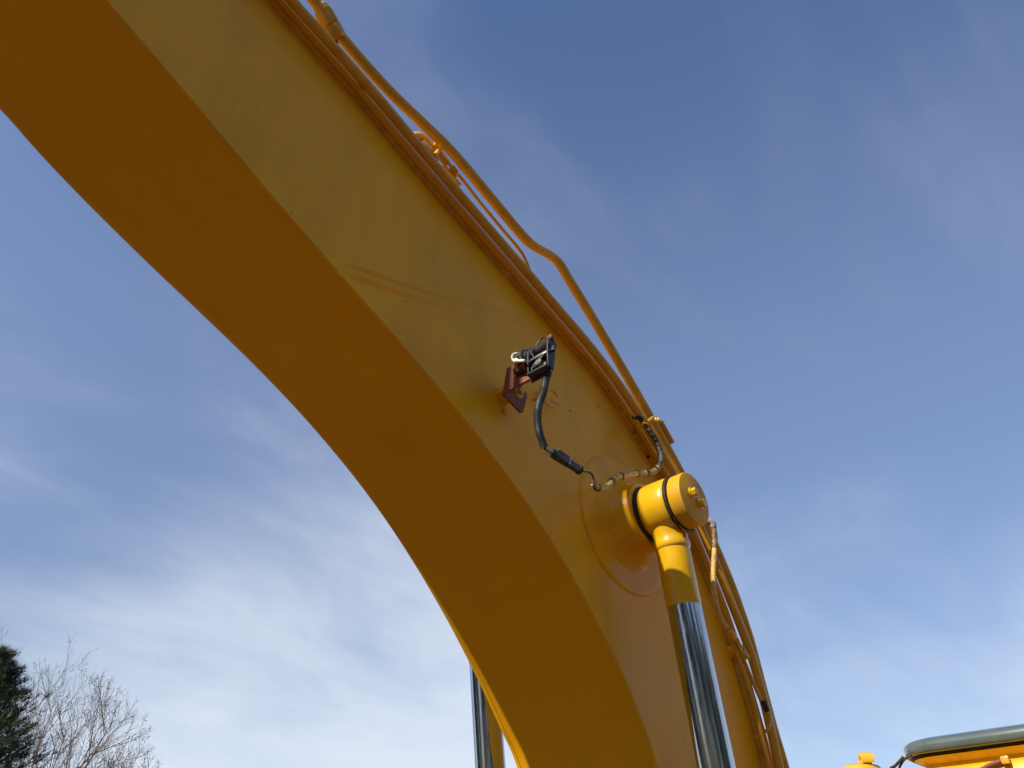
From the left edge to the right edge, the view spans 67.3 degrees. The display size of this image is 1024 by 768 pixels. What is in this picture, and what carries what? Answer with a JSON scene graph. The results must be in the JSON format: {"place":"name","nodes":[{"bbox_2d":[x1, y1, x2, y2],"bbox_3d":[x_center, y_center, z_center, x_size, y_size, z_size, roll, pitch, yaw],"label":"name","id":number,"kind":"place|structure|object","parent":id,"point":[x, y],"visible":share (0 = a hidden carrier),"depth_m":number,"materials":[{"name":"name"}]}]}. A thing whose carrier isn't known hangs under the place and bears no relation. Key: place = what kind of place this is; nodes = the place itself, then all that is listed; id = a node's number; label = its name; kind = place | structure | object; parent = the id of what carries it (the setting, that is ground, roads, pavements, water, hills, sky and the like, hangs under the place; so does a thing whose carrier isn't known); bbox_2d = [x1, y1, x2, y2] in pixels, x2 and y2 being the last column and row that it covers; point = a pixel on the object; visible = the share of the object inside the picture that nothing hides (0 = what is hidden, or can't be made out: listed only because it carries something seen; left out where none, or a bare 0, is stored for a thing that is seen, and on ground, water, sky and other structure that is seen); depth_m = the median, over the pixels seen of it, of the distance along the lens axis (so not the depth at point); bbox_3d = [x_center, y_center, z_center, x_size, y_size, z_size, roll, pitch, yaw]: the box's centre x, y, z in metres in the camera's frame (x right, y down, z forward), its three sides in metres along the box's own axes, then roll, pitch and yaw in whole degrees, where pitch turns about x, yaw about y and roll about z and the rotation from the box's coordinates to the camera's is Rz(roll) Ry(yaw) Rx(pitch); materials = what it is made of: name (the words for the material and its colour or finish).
{"place":"outdoors","nodes":[
{"label":"outdoors","id":0,"kind":"place"},
{"bbox_2d":[0,640,59,767],"bbox_3d":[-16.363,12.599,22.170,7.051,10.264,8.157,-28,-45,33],"label":"pine tree","id":1,"kind":"object","parent":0,"point":[10,678],"visible":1,"depth_m":23.83,"materials":[{"name":"green plant"}]},
{"bbox_2d":[0,623,154,767],"bbox_3d":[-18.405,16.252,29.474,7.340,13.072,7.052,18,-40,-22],"label":"bare tree","id":2,"kind":"object","parent":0,"point":[69,751],"visible":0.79,"depth_m":31.19,"materials":[{"name":"grey plant"}]},
{"bbox_2d":[80,732,162,767],"bbox_3d":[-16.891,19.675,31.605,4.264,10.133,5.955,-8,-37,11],"label":"bare tree","id":3,"kind":"object","parent":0,"point":[125,762],"visible":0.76,"depth_m":33.53,"materials":[{"name":"brown plant"}]},
{"bbox_2d":[0,0,1023,767],"bbox_3d":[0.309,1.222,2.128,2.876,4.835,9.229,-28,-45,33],"label":"excavator","id":4,"kind":"object","parent":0,"point":[276,196],"visible":1,"depth_m":2.15,"materials":[{"name":"yellow paint"}]},
{"bbox_2d":[0,0,1023,767],"label":"sky","id":5,"kind":"structure","parent":0,"point":[796,227],"materials":[{"name":"blue"}]}
]}

